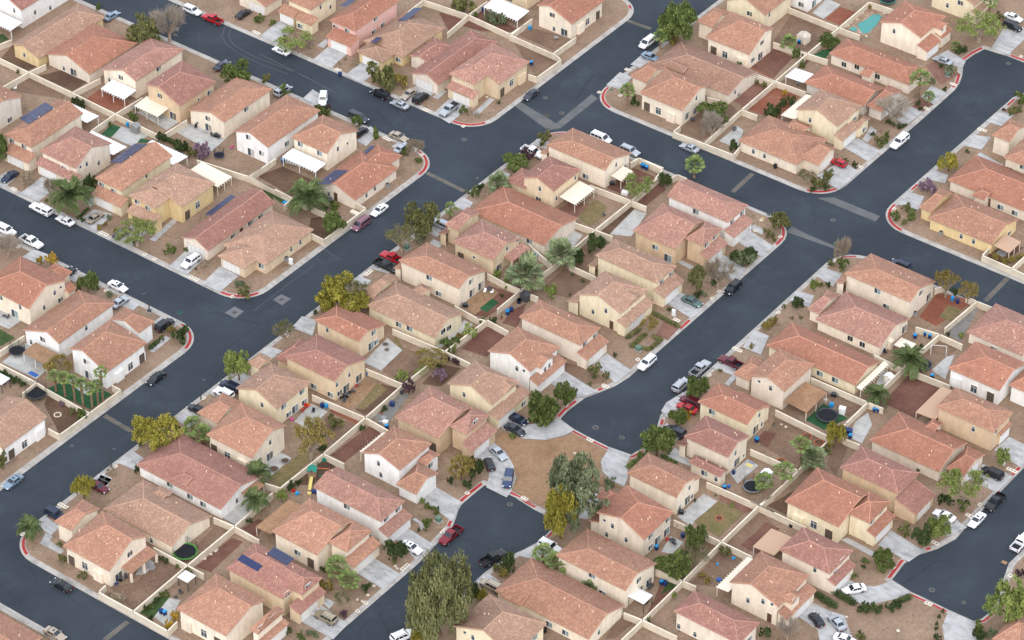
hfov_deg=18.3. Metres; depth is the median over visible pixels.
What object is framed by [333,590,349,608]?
tree
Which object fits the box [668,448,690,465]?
path
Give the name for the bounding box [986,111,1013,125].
driveway
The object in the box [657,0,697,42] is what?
tree
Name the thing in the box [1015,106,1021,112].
shrub
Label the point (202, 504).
window
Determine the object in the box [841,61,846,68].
window
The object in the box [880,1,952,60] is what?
house
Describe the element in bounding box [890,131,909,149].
suv
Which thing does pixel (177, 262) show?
driveway
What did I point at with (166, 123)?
patio
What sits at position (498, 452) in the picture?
sedan
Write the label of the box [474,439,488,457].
garage door
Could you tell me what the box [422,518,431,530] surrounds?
shrub
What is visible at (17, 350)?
trampoline
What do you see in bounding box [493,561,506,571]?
shrub
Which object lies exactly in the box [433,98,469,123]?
driveway
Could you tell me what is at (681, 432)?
suv
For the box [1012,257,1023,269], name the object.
block wall
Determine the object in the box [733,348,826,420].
house
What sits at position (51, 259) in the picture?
tree
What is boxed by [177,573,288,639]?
house
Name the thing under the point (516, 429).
sedan
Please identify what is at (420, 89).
driveway
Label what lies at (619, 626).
gravel bed
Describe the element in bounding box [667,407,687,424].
tree
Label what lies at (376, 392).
dry lawn
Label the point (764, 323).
shrub
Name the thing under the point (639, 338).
hedge
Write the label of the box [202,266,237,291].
driveway
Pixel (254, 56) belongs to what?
tyre mark
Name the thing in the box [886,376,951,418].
gravel bed
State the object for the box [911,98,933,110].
paving
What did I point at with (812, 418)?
lawn
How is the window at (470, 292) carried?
in the house at (449, 277)
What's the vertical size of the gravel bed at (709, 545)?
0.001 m
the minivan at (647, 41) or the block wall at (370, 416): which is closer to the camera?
the block wall at (370, 416)
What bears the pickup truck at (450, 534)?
on the road
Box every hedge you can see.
[76,207,89,218]
[148,339,159,348]
[166,137,189,150]
[413,356,439,374]
[625,327,641,338]
[625,458,638,467]
[629,332,647,346]
[631,344,650,350]
[649,338,662,349]
[651,310,680,327]
[652,334,662,339]
[660,454,677,463]
[814,591,839,608]
[831,589,857,605]
[895,593,912,602]
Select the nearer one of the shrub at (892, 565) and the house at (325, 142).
the shrub at (892, 565)
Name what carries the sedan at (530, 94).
on the road
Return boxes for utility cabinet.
[288,258,293,265]
[403,243,410,250]
[433,515,443,523]
[633,344,643,352]
[670,309,676,316]
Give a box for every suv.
[0,221,16,234]
[29,202,53,216]
[44,504,63,519]
[64,266,76,275]
[154,317,174,332]
[181,252,200,268]
[182,3,201,16]
[212,386,235,397]
[218,379,239,393]
[313,608,337,625]
[317,90,327,105]
[370,88,390,99]
[389,628,411,639]
[411,91,429,104]
[431,218,447,229]
[478,577,501,593]
[502,468,513,488]
[537,536,562,551]
[619,142,640,157]
[637,353,656,370]
[667,424,686,438]
[671,377,687,393]
[678,395,700,408]
[723,278,741,295]
[890,258,911,269]
[980,466,1004,480]
[1002,18,1022,32]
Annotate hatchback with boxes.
[356,127,368,137]
[483,457,495,471]
[508,412,528,425]
[807,611,824,627]
[830,158,847,167]
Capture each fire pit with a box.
[54,412,61,417]
[269,465,278,472]
[281,457,289,463]
[715,515,722,520]
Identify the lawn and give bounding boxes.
[0,34,7,42]
[0,329,14,345]
[48,378,111,408]
[101,124,119,136]
[138,138,148,142]
[140,595,170,618]
[263,189,285,202]
[268,451,317,486]
[357,383,386,408]
[393,336,402,348]
[417,351,434,363]
[479,298,498,311]
[578,200,606,225]
[660,582,676,594]
[694,501,742,536]
[806,403,847,429]
[814,49,832,57]
[939,305,961,320]
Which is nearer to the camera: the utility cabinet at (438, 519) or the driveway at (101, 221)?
the utility cabinet at (438, 519)
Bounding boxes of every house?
[0,0,67,38]
[0,86,21,129]
[0,256,76,324]
[0,396,46,463]
[0,613,42,639]
[4,101,98,171]
[12,3,104,66]
[22,290,114,370]
[36,126,126,184]
[46,23,136,82]
[54,499,157,586]
[70,307,153,388]
[91,140,187,216]
[101,38,183,105]
[103,479,211,554]
[126,162,231,233]
[134,60,215,124]
[136,432,264,518]
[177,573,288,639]
[181,189,274,259]
[188,77,271,137]
[197,393,285,466]
[218,210,313,277]
[226,542,325,623]
[234,94,319,162]
[236,353,310,422]
[239,0,281,15]
[256,498,380,573]
[275,334,366,400]
[278,0,335,34]
[282,115,358,177]
[314,467,411,544]
[315,305,385,355]
[318,144,401,208]
[326,0,398,55]
[357,8,444,70]
[360,426,439,503]
[366,273,463,346]
[393,242,486,306]
[395,386,496,457]
[409,30,497,93]
[439,207,529,275]
[446,43,529,107]
[447,361,529,428]
[454,594,546,639]
[472,186,577,254]
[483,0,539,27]
[488,326,566,392]
[495,558,624,639]
[507,156,594,212]
[519,300,608,368]
[537,0,604,38]
[540,128,632,188]
[556,528,656,607]
[567,270,653,336]
[587,239,684,306]
[589,485,673,555]
[627,453,700,514]
[630,61,707,124]
[633,203,727,267]
[655,41,757,103]
[667,179,752,246]
[673,590,759,639]
[677,415,748,485]
[697,6,773,67]
[698,383,770,440]
[716,551,815,626]
[725,0,790,25]
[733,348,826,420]
[738,115,835,173]
[753,527,855,593]
[767,322,888,397]
[781,89,870,149]
[785,65,902,120]
[785,467,894,545]
[791,0,821,11]
[807,290,909,355]
[829,38,926,93]
[835,253,936,317]
[840,446,935,523]
[869,411,985,485]
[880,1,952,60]
[915,387,1012,450]
[919,188,1020,257]
[931,0,994,23]
[948,155,1023,220]
[948,341,1023,406]
[967,303,1023,361]
[992,118,1023,173]
[992,613,1023,639]
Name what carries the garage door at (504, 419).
in the house at (499, 398)
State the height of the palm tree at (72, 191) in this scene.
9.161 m
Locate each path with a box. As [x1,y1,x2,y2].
[40,533,63,553]
[150,219,176,240]
[150,336,169,351]
[317,39,327,47]
[324,598,334,608]
[412,518,428,529]
[430,239,441,246]
[433,90,446,98]
[473,97,494,114]
[579,508,588,518]
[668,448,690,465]
[678,260,698,269]
[725,375,735,385]
[751,224,763,233]
[841,538,873,555]
[862,126,876,141]
[977,152,1001,164]
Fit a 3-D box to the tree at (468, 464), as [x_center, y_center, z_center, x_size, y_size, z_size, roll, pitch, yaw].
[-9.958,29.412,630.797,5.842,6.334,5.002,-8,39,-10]
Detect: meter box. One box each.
[57,502,67,508]
[400,563,409,570]
[732,347,742,352]
[1006,467,1017,473]
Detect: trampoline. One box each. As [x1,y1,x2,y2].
[8,340,24,357]
[25,379,46,399]
[172,537,197,559]
[213,146,223,158]
[743,473,762,492]
[816,403,838,421]
[880,0,895,4]
[919,359,932,369]
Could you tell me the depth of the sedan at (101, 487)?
629.24 m
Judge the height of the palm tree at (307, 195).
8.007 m
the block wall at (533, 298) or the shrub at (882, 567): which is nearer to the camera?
the shrub at (882, 567)
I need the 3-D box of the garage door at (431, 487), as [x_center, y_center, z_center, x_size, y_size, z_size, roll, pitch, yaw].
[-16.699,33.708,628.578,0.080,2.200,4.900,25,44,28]
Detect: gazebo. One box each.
[0,373,10,393]
[177,570,195,590]
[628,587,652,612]
[893,337,915,352]
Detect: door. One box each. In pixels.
[7,154,22,168]
[40,167,55,179]
[96,197,112,211]
[115,570,122,582]
[187,243,204,257]
[223,260,239,274]
[249,2,264,14]
[271,626,286,639]
[280,14,292,25]
[301,601,317,621]
[331,40,346,53]
[357,552,372,573]
[362,55,378,65]
[392,522,406,541]
[416,78,431,91]
[420,480,434,498]
[453,92,468,105]
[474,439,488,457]
[499,408,513,427]
[551,365,563,382]
[589,348,602,365]
[609,321,612,329]
[630,313,643,331]
[665,286,678,304]
[710,249,722,262]
[767,613,771,622]
[795,598,809,616]
[821,156,831,170]
[835,573,848,592]
[843,131,855,147]
[876,523,889,543]
[917,501,930,520]
[926,44,937,60]
[965,462,978,480]
[999,428,1009,443]
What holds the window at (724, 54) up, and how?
in the house at (734, 37)
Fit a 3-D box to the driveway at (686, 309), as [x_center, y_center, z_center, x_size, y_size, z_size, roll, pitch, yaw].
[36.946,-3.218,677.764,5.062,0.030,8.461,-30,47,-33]
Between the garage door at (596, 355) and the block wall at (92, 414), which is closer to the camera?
the block wall at (92, 414)
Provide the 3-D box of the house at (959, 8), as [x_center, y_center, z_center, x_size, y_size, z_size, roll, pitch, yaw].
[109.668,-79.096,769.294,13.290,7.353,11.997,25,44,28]
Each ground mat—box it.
[28,371,37,376]
[350,209,358,214]
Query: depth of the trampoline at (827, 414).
647.98 m
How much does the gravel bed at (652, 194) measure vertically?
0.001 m
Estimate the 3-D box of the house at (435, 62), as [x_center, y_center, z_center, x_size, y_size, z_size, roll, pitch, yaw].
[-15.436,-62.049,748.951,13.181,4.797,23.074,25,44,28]
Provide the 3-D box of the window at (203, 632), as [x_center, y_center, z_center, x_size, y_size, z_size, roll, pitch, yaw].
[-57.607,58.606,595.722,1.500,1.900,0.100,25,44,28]
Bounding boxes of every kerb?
[0,0,429,297]
[0,232,193,490]
[0,603,54,639]
[20,131,1023,639]
[169,0,633,126]
[600,0,1023,193]
[886,93,1023,283]
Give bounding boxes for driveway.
[0,172,15,186]
[20,176,55,201]
[23,249,49,263]
[39,516,58,534]
[67,266,79,281]
[77,209,112,230]
[94,474,111,484]
[98,473,111,486]
[110,225,145,246]
[117,450,143,469]
[122,299,139,309]
[154,316,178,326]
[169,251,204,273]
[176,410,199,427]
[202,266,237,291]
[231,373,250,383]
[260,21,289,43]
[260,346,281,357]
[294,316,315,335]
[303,89,318,104]
[303,605,347,638]
[313,47,345,67]
[346,62,374,82]
[355,276,370,288]
[357,126,379,145]
[358,559,399,589]
[371,263,393,273]
[396,529,433,559]
[400,86,433,101]
[423,487,460,520]
[430,226,441,236]
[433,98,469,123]
[455,197,472,209]
[477,442,515,496]
[477,573,499,581]
[501,419,573,439]
[515,544,549,559]
[533,139,548,147]
[551,371,596,397]
[593,354,631,382]
[601,447,630,485]
[607,72,631,88]
[630,51,649,67]
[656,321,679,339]
[661,392,685,417]
[667,292,703,318]
[711,362,734,375]
[713,255,746,279]
[739,231,772,256]
[743,330,768,354]
[790,290,813,306]
[798,602,850,639]
[817,165,858,189]
[817,268,841,286]
[842,580,908,603]
[844,138,880,160]
[878,530,923,561]
[889,106,921,124]
[898,191,924,209]
[921,86,946,103]
[923,170,947,182]
[932,50,965,67]
[933,516,966,536]
[942,611,976,639]
[962,135,990,149]
[970,464,1013,491]
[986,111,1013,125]
[992,28,1023,54]
[994,437,1023,467]
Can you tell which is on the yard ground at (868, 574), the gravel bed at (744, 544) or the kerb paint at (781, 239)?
the gravel bed at (744, 544)
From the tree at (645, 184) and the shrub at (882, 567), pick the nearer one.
the shrub at (882, 567)
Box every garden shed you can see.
[129,122,140,133]
[519,290,529,302]
[760,468,772,482]
[796,31,810,44]
[883,372,894,382]
[887,337,893,349]
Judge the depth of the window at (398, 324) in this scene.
669.68 m
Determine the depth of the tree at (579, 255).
687.02 m
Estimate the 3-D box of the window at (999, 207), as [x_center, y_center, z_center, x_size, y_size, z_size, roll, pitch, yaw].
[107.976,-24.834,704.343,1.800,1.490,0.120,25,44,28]
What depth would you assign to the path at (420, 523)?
622.58 m
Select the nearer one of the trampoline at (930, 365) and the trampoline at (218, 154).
the trampoline at (930, 365)
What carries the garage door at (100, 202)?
in the house at (134, 168)
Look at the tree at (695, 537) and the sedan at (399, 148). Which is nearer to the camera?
the tree at (695, 537)
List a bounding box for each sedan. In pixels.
[0,170,19,183]
[2,473,23,489]
[43,626,66,639]
[50,577,73,592]
[55,215,75,226]
[85,211,104,223]
[91,479,109,493]
[103,10,119,21]
[107,280,128,292]
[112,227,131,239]
[112,295,129,308]
[145,370,166,385]
[186,403,202,415]
[212,60,230,71]
[234,8,252,19]
[272,46,290,56]
[370,203,388,216]
[388,131,408,141]
[390,100,409,110]
[393,142,406,153]
[400,87,417,99]
[403,539,423,554]
[488,444,508,460]
[503,422,525,436]
[522,88,539,100]
[641,51,658,61]
[675,401,698,414]
[679,143,699,153]
[681,294,702,307]
[826,613,846,631]
[832,632,855,639]
[841,583,866,594]
[932,509,956,522]
[933,56,952,65]
[967,511,986,528]
[1004,12,1022,22]
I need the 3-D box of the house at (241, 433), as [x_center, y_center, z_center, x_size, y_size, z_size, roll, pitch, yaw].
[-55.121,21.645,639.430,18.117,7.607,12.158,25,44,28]
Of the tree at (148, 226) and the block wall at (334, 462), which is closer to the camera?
the block wall at (334, 462)
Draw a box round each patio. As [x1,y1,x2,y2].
[0,310,20,328]
[2,343,57,378]
[69,377,93,393]
[112,126,147,145]
[136,560,153,574]
[138,111,178,129]
[154,598,179,624]
[177,124,227,150]
[223,502,250,524]
[265,452,290,478]
[285,159,304,167]
[294,404,326,428]
[364,338,401,369]
[436,320,472,347]
[566,231,582,247]
[610,209,645,235]
[662,536,683,553]
[678,494,716,524]
[720,126,742,144]
[730,460,757,483]
[813,0,840,18]
[852,413,871,442]
[875,370,885,384]
[932,355,953,378]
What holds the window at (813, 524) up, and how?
in the house at (832, 507)
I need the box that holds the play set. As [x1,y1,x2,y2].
[307,464,329,489]
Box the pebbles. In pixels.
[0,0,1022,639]
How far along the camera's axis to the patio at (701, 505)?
626.32 m
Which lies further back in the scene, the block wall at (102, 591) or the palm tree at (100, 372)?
the palm tree at (100, 372)
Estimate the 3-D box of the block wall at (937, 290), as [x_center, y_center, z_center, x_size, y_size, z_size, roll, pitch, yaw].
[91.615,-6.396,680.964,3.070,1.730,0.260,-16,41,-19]
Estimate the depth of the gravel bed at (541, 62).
752.12 m
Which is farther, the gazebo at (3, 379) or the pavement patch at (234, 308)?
the pavement patch at (234, 308)
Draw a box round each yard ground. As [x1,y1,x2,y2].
[0,0,423,293]
[0,240,186,482]
[0,610,51,639]
[26,134,1023,639]
[178,0,628,122]
[605,0,1023,189]
[892,98,1023,272]
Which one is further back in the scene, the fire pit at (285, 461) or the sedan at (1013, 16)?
the sedan at (1013, 16)
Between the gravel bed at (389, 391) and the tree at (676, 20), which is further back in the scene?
the tree at (676, 20)
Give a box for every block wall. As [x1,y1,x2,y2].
[0,39,11,49]
[0,58,157,139]
[0,335,24,356]
[0,364,45,391]
[3,72,28,88]
[22,382,36,398]
[29,64,46,74]
[46,389,90,418]
[48,385,121,440]
[73,78,100,94]
[90,114,115,132]
[98,585,177,637]
[116,98,142,115]
[133,492,272,613]
[153,547,203,579]
[164,119,187,136]
[197,160,274,191]
[213,517,259,544]
[250,176,325,217]
[251,158,275,178]
[265,483,280,492]
[281,320,485,490]
[284,198,292,210]
[311,203,366,245]
[312,394,387,432]
[323,454,344,469]
[366,368,401,387]
[392,329,470,367]
[408,0,422,11]
[423,0,511,38]
[447,15,467,38]
[454,305,487,326]
[468,1,487,15]
[487,273,521,292]
[487,320,508,335]
[497,178,658,314]
[509,19,531,34]
[509,35,561,82]
[512,25,523,36]
[520,290,537,301]
[529,245,553,271]
[553,37,575,55]
[569,267,595,280]
[576,223,594,233]
[589,185,646,212]
[595,230,612,241]
[621,494,774,639]
[623,612,676,639]
[630,158,663,168]
[641,159,662,178]
[655,569,695,591]
[671,174,686,183]
[672,126,739,160]
[673,520,752,559]
[705,110,741,144]
[706,482,773,517]
[707,97,719,103]
[741,109,757,120]
[742,2,868,110]
[750,449,798,474]
[750,501,805,530]
[755,74,773,81]
[755,75,775,88]
[761,471,797,506]
[773,42,807,57]
[775,81,805,96]
[775,410,826,440]
[788,7,837,30]
[797,457,811,475]
[807,53,827,64]
[810,377,883,414]
[820,335,939,453]
[839,28,859,40]
[842,438,859,449]
[869,2,892,13]
[874,354,901,372]
[913,372,949,388]
[915,327,962,350]
[934,287,944,294]
[944,297,976,333]
[977,301,990,311]
[981,247,1023,280]
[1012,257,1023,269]
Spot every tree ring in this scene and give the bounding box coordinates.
[777,457,785,461]
[802,433,811,439]
[814,439,824,445]
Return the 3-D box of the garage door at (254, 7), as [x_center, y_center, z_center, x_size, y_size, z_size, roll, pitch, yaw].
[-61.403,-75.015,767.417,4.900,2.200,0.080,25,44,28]
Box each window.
[11,308,18,319]
[21,439,27,449]
[40,336,45,343]
[70,67,76,76]
[82,561,87,570]
[85,370,92,380]
[127,361,132,371]
[127,549,133,559]
[157,92,162,99]
[170,111,176,120]
[187,493,193,501]
[195,200,199,209]
[200,500,206,509]
[201,628,206,638]
[205,115,210,122]
[205,123,211,131]
[224,450,230,458]
[247,147,254,157]
[258,262,264,270]
[266,451,272,461]
[281,403,286,411]
[284,140,289,147]
[286,410,291,419]
[292,403,297,414]
[294,548,300,557]
[297,23,302,29]
[299,388,304,396]
[310,383,316,390]
[316,150,322,157]
[327,391,333,399]
[343,382,349,392]
[343,503,350,511]
[356,372,361,383]
[368,340,373,351]
[371,329,376,337]
[374,338,378,346]
[395,56,400,63]
[396,321,401,328]
[406,325,412,332]
[426,274,431,281]
[435,290,441,297]
[469,288,474,298]
[478,280,483,291]
[521,399,525,408]
[526,238,532,245]
[546,620,552,629]
[549,12,554,18]
[561,28,567,37]
[561,629,568,637]
[582,173,588,180]
[588,573,595,580]
[646,576,651,588]
[648,543,652,552]
[652,244,658,251]
[654,533,660,545]
[656,107,660,114]
[663,525,669,537]
[664,253,671,262]
[684,493,690,506]
[692,208,698,215]
[700,469,707,477]
[708,408,715,416]
[722,50,727,58]
[734,457,739,467]
[746,10,752,17]
[753,423,758,434]
[758,51,762,60]
[798,1,803,8]
[810,520,816,529]
[816,370,822,377]
[831,376,838,384]
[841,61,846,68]
[847,335,852,342]
[859,341,864,348]
[873,287,880,295]
[875,73,879,80]
[901,323,906,334]
[926,291,931,302]
[957,0,963,6]
[970,384,976,393]
[997,204,1003,211]
[1011,210,1017,217]
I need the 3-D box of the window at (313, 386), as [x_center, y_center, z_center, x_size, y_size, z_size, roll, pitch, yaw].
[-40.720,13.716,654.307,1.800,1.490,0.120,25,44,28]
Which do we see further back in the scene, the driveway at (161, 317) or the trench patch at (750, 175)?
the trench patch at (750, 175)
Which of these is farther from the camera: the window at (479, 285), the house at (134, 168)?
the house at (134, 168)
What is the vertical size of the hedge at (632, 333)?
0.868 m
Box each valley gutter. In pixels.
[515,102,555,128]
[550,94,597,129]
[787,226,851,254]
[819,197,879,220]
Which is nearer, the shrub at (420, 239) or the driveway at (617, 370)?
the driveway at (617, 370)
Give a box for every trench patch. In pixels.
[104,415,130,431]
[104,621,127,639]
[427,172,464,191]
[627,20,650,28]
[732,173,753,191]
[984,278,1008,300]
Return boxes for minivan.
[273,84,292,97]
[347,108,368,123]
[351,214,371,231]
[590,129,611,142]
[638,33,655,48]
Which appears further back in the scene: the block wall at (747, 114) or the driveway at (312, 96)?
the driveway at (312, 96)
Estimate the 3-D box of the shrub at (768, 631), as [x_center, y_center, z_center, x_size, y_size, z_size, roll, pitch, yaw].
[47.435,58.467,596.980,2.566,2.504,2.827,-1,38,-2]
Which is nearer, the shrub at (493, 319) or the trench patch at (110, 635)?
the trench patch at (110, 635)
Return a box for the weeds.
[0,0,1023,639]
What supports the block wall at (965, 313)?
on the yard ground at (868, 574)
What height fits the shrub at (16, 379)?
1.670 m
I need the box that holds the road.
[0,0,1023,639]
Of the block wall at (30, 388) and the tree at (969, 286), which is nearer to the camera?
the block wall at (30, 388)
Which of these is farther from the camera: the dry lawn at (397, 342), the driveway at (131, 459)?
the dry lawn at (397, 342)
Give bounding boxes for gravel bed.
[1,45,35,70]
[9,78,64,98]
[40,70,85,90]
[44,396,80,432]
[109,560,181,609]
[196,525,227,550]
[196,538,241,571]
[243,519,262,536]
[259,167,312,195]
[294,461,334,484]
[300,416,355,451]
[309,217,338,238]
[332,426,379,461]
[340,381,375,409]
[355,384,395,414]
[373,393,408,420]
[382,348,425,381]
[422,365,460,386]
[439,13,461,29]
[461,289,498,314]
[461,327,503,355]
[463,10,515,31]
[475,285,513,316]
[494,431,605,470]
[503,304,525,326]
[513,469,621,504]
[515,43,556,74]
[519,29,569,49]
[540,268,589,297]
[564,363,605,383]
[574,244,592,269]
[602,207,633,233]
[606,616,632,638]
[607,168,654,192]
[638,182,665,204]
[647,584,675,613]
[681,104,736,140]
[681,542,713,566]
[691,550,741,586]
[726,513,773,558]
[741,523,768,553]
[747,522,779,551]
[752,49,791,77]
[759,431,775,446]
[760,418,825,463]
[768,481,799,514]
[774,15,830,50]
[825,394,861,416]
[827,440,847,475]
[848,597,941,638]
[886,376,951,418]
[923,341,956,366]
[942,317,967,340]
[965,307,977,326]
[987,246,1023,261]
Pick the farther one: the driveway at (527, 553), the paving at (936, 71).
the paving at (936, 71)
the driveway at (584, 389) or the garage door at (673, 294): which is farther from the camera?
the garage door at (673, 294)
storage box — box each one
[389,401,394,406]
[621,189,628,195]
[838,405,845,414]
[844,427,852,434]
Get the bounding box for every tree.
[0,134,7,161]
[0,229,23,256]
[0,450,6,470]
[15,514,43,542]
[43,177,54,198]
[43,352,73,372]
[44,251,58,264]
[46,174,95,215]
[46,368,60,391]
[56,370,69,396]
[65,373,78,402]
[70,474,95,500]
[73,377,86,407]
[75,270,98,291]
[84,382,96,409]
[91,378,102,404]
[93,364,106,401]
[114,217,157,246]
[125,12,162,43]
[131,412,184,452]
[147,0,187,41]
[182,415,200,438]
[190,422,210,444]
[219,58,250,82]
[222,349,250,379]
[240,485,270,513]
[246,458,273,484]
[271,318,296,342]
[274,23,313,52]
[276,488,287,501]
[286,178,329,215]
[293,414,336,461]
[314,269,369,312]
[322,209,346,233]
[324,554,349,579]
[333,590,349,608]
[339,568,361,590]
[342,279,369,304]
[366,61,394,86]
[382,539,408,560]
[384,223,420,253]
[401,378,415,393]
[404,200,440,238]
[404,546,474,639]
[405,137,424,159]
[410,628,425,639]
[415,346,448,369]
[430,368,447,381]
[444,201,457,218]
[446,452,474,480]
[465,580,478,601]
[469,455,484,479]
[474,588,487,601]
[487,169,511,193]
[501,550,514,573]
[503,152,529,171]
[503,251,545,290]
[527,390,560,427]
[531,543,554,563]
[542,236,579,269]
[543,483,578,538]
[544,550,565,573]
[546,450,609,533]
[553,380,577,406]
[574,247,584,264]
[581,579,597,589]
[587,232,606,252]
[619,82,635,106]
[624,171,654,197]
[639,314,658,335]
[639,423,676,455]
[652,28,667,49]
[652,548,692,580]
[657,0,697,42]
[657,172,672,186]
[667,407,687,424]
[682,543,709,566]
[685,154,705,177]
[685,523,708,549]
[686,375,709,397]
[687,264,706,290]
[695,100,728,123]
[698,106,725,135]
[702,254,738,288]
[729,246,757,266]
[733,249,756,265]
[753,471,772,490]
[768,211,791,228]
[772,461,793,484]
[775,616,800,639]
[780,33,796,48]
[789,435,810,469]
[791,296,803,307]
[798,168,815,183]
[800,444,827,470]
[809,279,819,291]
[819,31,840,48]
[822,168,833,182]
[826,420,846,446]
[832,236,851,260]
[863,383,890,407]
[872,546,893,566]
[873,92,912,126]
[890,342,928,379]
[909,68,930,99]
[911,522,931,546]
[923,90,935,103]
[927,514,951,538]
[934,269,960,297]
[934,468,988,506]
[936,152,957,171]
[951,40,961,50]
[952,9,1006,42]
[958,280,978,303]
[982,574,1023,622]
[983,0,998,16]
[996,447,1010,465]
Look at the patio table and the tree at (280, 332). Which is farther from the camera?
the tree at (280, 332)
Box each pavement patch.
[225,306,243,317]
[273,294,290,304]
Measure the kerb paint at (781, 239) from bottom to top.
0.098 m
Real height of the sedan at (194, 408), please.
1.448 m
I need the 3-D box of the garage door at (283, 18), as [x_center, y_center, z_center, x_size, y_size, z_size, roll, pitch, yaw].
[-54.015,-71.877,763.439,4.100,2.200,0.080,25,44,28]
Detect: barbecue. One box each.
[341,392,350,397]
[677,509,685,514]
[829,391,837,396]
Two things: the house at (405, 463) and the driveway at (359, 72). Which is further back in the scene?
the driveway at (359, 72)
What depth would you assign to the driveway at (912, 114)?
734.19 m
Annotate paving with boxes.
[86,89,129,111]
[330,409,359,423]
[559,202,589,216]
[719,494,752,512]
[733,83,766,105]
[749,106,767,115]
[750,67,772,78]
[753,87,798,118]
[825,7,854,24]
[846,8,883,36]
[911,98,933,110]
[919,293,968,325]
[926,62,959,84]
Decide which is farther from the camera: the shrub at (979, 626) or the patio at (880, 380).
the patio at (880, 380)
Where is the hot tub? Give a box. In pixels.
[995,249,1007,258]
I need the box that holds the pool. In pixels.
[857,14,881,32]
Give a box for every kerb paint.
[22,536,27,553]
[180,324,191,348]
[418,151,427,174]
[459,483,481,501]
[510,491,535,506]
[557,400,575,416]
[572,431,607,448]
[602,87,609,107]
[775,226,784,244]
[887,560,903,577]
[888,204,902,230]
[910,593,946,611]
[962,47,981,59]
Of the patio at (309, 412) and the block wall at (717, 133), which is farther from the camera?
the block wall at (717, 133)
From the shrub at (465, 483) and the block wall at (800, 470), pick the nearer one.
the shrub at (465, 483)
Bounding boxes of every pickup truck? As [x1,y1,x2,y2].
[20,234,43,249]
[201,13,223,25]
[373,257,395,273]
[379,250,402,264]
[438,101,459,116]
[438,524,463,545]
[478,548,506,567]
[520,144,541,159]
[688,359,710,377]
[717,354,743,370]
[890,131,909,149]
[983,491,1006,511]
[1009,532,1023,552]
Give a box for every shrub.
[0,369,7,375]
[12,376,18,383]
[19,379,25,386]
[21,170,34,184]
[36,255,42,263]
[58,553,66,563]
[68,407,74,415]
[71,96,79,103]
[75,99,84,107]
[76,570,86,580]
[77,408,86,419]
[83,178,92,191]
[86,172,97,188]
[95,2,100,9]
[105,290,112,297]
[105,466,116,474]
[110,591,126,602]
[127,112,137,121]
[155,131,166,142]
[163,243,175,254]
[165,618,172,628]
[166,325,175,331]
[170,609,178,620]
[171,324,189,344]
[173,139,188,150]
[187,145,197,156]
[193,141,210,159]
[234,279,244,287]
[237,284,249,299]
[253,13,265,22]
[262,73,270,82]
[278,83,290,94]
[286,479,295,490]
[296,629,305,639]
[306,629,314,635]
[314,104,329,116]
[316,443,326,452]
[319,578,333,591]
[328,413,343,428]
[331,201,339,209]
[339,610,347,618]
[351,113,362,126]
[361,582,371,593]
[373,126,378,139]
[384,74,395,93]
[395,72,407,88]
[395,369,407,380]
[401,145,408,155]
[415,233,427,243]
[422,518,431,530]
[424,502,432,509]
[431,505,439,514]
[439,336,460,353]
[447,477,452,484]
[451,358,459,365]
[455,0,475,12]
[455,333,462,338]
[459,104,467,113]
[461,322,477,337]
[462,479,471,488]
[470,185,479,196]
[476,182,484,189]
[483,9,494,21]
[489,316,496,323]
[492,11,506,25]
[493,270,501,277]
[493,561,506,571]
[498,568,508,577]
[503,277,512,289]
[520,147,527,156]
[527,150,536,159]
[537,128,551,145]
[544,283,556,299]
[587,360,601,378]
[601,370,609,379]
[604,476,615,488]
[630,95,639,105]
[636,450,645,459]
[669,36,678,45]
[693,290,701,297]
[704,575,711,584]
[710,277,716,285]
[718,545,731,554]
[729,138,737,150]
[758,626,770,636]
[761,320,771,327]
[763,101,780,116]
[766,228,775,237]
[767,316,777,325]
[778,97,787,107]
[786,95,795,105]
[792,47,802,58]
[809,186,816,192]
[810,176,824,187]
[823,182,829,190]
[823,443,831,453]
[827,258,834,266]
[836,258,849,271]
[851,161,857,168]
[855,629,865,639]
[856,600,867,612]
[864,602,873,613]
[870,601,882,613]
[874,136,883,145]
[877,563,886,573]
[885,602,895,612]
[886,562,895,568]
[889,210,899,220]
[892,599,901,608]
[897,520,909,537]
[900,202,910,211]
[907,208,915,220]
[918,181,925,190]
[924,177,936,196]
[933,633,941,639]
[937,493,950,504]
[943,64,956,75]
[945,497,954,505]
[951,288,957,295]
[956,499,970,511]
[957,45,967,53]
[972,627,986,639]
[974,619,983,631]
[986,626,997,639]
[991,252,999,260]
[996,10,1004,19]
[1000,256,1007,264]
[1006,255,1015,262]
[1008,105,1016,115]
[1014,91,1023,104]
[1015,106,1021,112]
[1015,568,1023,576]
[1016,253,1023,259]
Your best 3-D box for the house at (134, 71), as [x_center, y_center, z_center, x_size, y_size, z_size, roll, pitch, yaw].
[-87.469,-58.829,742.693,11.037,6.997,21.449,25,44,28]
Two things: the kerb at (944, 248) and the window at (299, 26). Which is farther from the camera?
the window at (299, 26)
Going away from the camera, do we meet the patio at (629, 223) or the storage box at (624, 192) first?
the patio at (629, 223)
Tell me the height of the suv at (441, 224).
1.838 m
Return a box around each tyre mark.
[221,26,286,73]
[228,28,296,72]
[253,265,313,310]
[260,54,334,92]
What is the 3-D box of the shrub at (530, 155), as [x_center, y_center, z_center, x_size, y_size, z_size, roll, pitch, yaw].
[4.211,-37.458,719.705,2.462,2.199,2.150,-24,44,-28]
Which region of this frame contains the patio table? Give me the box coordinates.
[148,564,155,569]
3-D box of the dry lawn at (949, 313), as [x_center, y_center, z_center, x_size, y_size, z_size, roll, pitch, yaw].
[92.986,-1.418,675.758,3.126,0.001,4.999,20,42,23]
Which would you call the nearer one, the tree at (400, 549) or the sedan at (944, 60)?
the tree at (400, 549)
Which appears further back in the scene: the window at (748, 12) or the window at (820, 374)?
the window at (748, 12)

